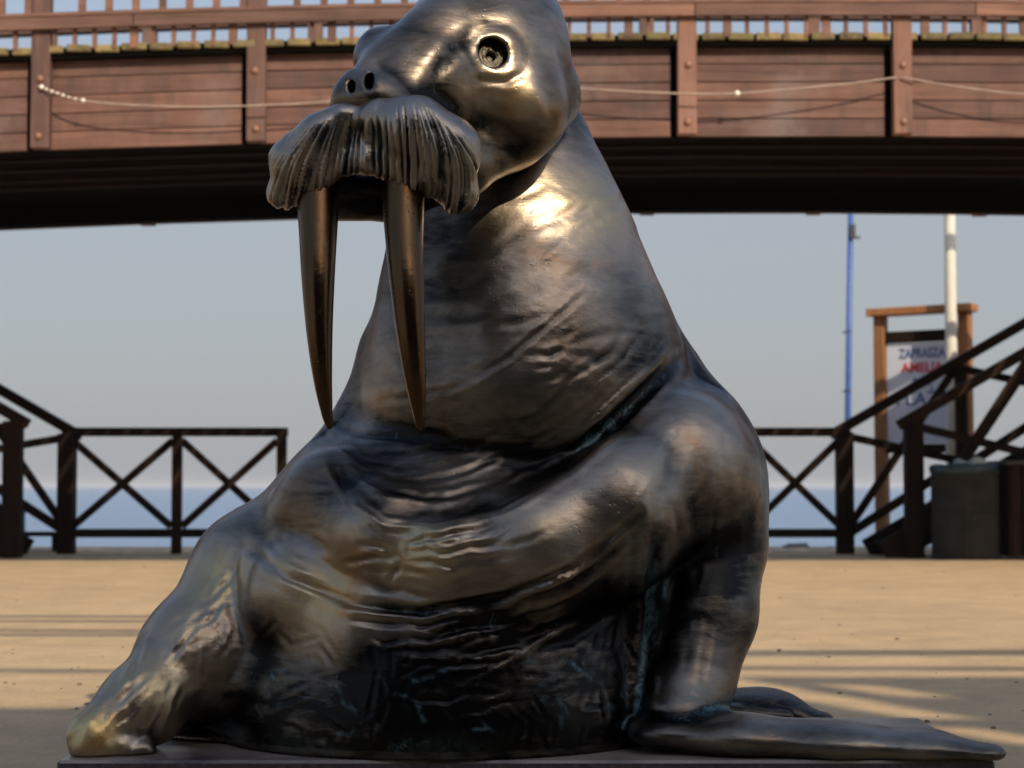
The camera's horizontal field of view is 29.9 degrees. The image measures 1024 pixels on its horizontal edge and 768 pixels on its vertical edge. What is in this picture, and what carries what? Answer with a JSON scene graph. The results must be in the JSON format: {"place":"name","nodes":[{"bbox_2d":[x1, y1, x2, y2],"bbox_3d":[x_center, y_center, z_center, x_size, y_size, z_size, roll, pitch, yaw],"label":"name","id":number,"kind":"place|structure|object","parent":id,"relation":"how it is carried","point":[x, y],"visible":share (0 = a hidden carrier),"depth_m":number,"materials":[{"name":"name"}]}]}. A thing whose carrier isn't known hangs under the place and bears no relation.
{"place":"outdoors","nodes":[
{"label":"outdoors","id":0,"kind":"place"},
{"bbox_2d":[23,510,25,530],"bbox_3d":[-5.477,1.620,21.544,0.163,0.459,0.095,0,-3,0],"label":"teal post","id":1,"kind":"object","parent":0,"point":[24,512],"visible":0.16,"depth_m":21.53,"materials":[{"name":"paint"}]},
{"bbox_2d":[23,531,55,551],"bbox_3d":[-5.149,1.708,20.839,0.620,0.208,0.460,0,-3,0],"label":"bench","id":2,"kind":"object","parent":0,"point":[52,534],"visible":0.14,"depth_m":20.62,"materials":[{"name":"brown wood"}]},
{"bbox_2d":[0,487,931,546],"bbox_3d":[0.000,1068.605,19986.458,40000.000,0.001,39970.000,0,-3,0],"label":"sea","id":3,"kind":"structure","parent":0,"point":[793,509],"depth_m":203.00,"materials":[{"name":"liquid"}]},
{"bbox_2d":[0,547,1023,767],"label":"ground","id":4,"kind":"structure","parent":0,"point":[969,614],"depth_m":9.03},
{"bbox_2d":[0,384,81,557],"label":"timber stairs","id":5,"kind":"structure","parent":4,"relation":"on","point":[15,542],"depth_m":19.87,"materials":[{"name":"brown wood"}]},
{"bbox_2d":[61,428,287,553],"bbox_3d":[-3.508,1.110,19.969,2.343,1.311,0.130,0,-3,0],"label":"braced fence","id":6,"kind":"object","parent":4,"relation":"on","point":[176,533],"visible":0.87,"depth_m":19.94,"materials":[{"name":"brown wood"}]},
{"bbox_2d":[0,0,1023,230],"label":"timber bridge","id":7,"kind":"structure","parent":4,"relation":"on","point":[898,144],"depth_m":14.35,"materials":[{"name":"brown wood"}]},
{"bbox_2d":[38,85,330,107],"bbox_3d":[-1.901,-2.162,14.178,3.217,0.263,0.099,0,-3,0],"label":"festoon rope","id":8,"kind":"object","parent":7,"relation":"hanging from","point":[42,87],"visible":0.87,"depth_m":14.13,"materials":[{"name":"beige fabric"}]},
{"bbox_2d":[581,77,895,95],"bbox_3d":[1.285,-2.210,14.171,3.122,0.187,0.105,0,-3,0],"label":"festoon rope","id":9,"kind":"object","parent":7,"relation":"hanging from","point":[737,93],"visible":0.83,"depth_m":14.14,"materials":[{"name":"beige fabric"}]},
{"bbox_2d":[901,77,1023,94],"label":"festoon rope","id":10,"kind":"object","parent":7,"relation":"hanging from","point":[962,86],"visible":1,"depth_m":14.15,"materials":[{"name":"beige fabric"}]},
{"bbox_2d":[3,565,1023,728],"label":"grit","id":11,"kind":"object","parent":4,"relation":"on","point":[778,650],"visible":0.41,"depth_m":6.83,"materials":[{"name":"beige gravel"}]},
{"bbox_2d":[57,718,994,767],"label":"granite plinth","id":12,"kind":"structure","parent":4,"relation":"on","point":[173,753],"depth_m":4.16,"materials":[{"name":"black stone"}]},
{"bbox_2d":[66,0,1005,760],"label":"walrus statue","id":13,"kind":"object","parent":12,"relation":"on","point":[510,500],"visible":1,"depth_m":4.31,"materials":[{"name":"brown metal"}]},
{"bbox_2d":[781,543,809,547],"bbox_3d":[3.285,1.907,22.141,0.420,0.158,0.313,2,-3,-27],"label":"shore rock","id":14,"kind":"object","parent":4,"relation":"on","point":[800,545],"visible":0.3,"depth_m":22.05,"materials":[{"name":"grey stone"}]},
{"bbox_2d":[755,428,850,537],"bbox_3d":[2.430,1.110,19.969,2.176,1.311,0.130,0,-3,0],"label":"braced fence","id":15,"kind":"object","parent":4,"relation":"on","point":[799,478],"visible":0.34,"depth_m":19.93,"materials":[{"name":"brown wood"}]},
{"bbox_2d":[866,303,977,531],"bbox_3d":[4.532,0.485,21.188,1.230,2.688,0.240,-2,-4,36],"label":"notice board","id":16,"kind":"object","parent":4,"relation":"on","point":[897,366],"visible":0.62,"depth_m":21.32,"materials":[{"name":"brown wood"}]},
{"bbox_2d":[830,318,1023,557],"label":"timber stairs","id":17,"kind":"structure","parent":4,"relation":"on","point":[907,534],"depth_m":19.86,"materials":[{"name":"brown wood"}]},
{"bbox_2d":[944,215,956,464],"bbox_3d":[4.758,-0.443,20.803,0.240,4.500,0.234,0,-3,0],"label":"white pole","id":18,"kind":"object","parent":4,"relation":"on","point":[950,290],"visible":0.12,"depth_m":20.77,"materials":[{"name":"white metal"}]},
{"bbox_2d":[929,456,1000,559],"bbox_3d":[4.399,1.196,18.613,0.673,0.994,0.681,0,-3,0],"label":"concrete bin","id":19,"kind":"object","parent":4,"relation":"on","point":[965,510],"visible":1,"depth_m":18.34,"materials":[{"name":"grey concrete"}]},
{"bbox_2d":[987,460,1023,556],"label":"slatted bin","id":20,"kind":"object","parent":4,"relation":"on","point":[1011,511],"visible":0.57,"depth_m":18.36,"materials":[{"name":"brown wood"}]},
{"bbox_2d":[0,0,1023,486],"label":"sky","id":21,"kind":"structure","parent":0,"point":[187,325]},
{"bbox_2d":[842,214,859,420],"bbox_3d":[4.768,-0.099,27.026,0.289,5.798,0.134,0,-3,0],"label":"blue mast","id":22,"kind":"object","parent":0,"point":[851,236],"visible":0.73,"depth_m":27.05,"materials":[{"name":"metal"}]}
]}

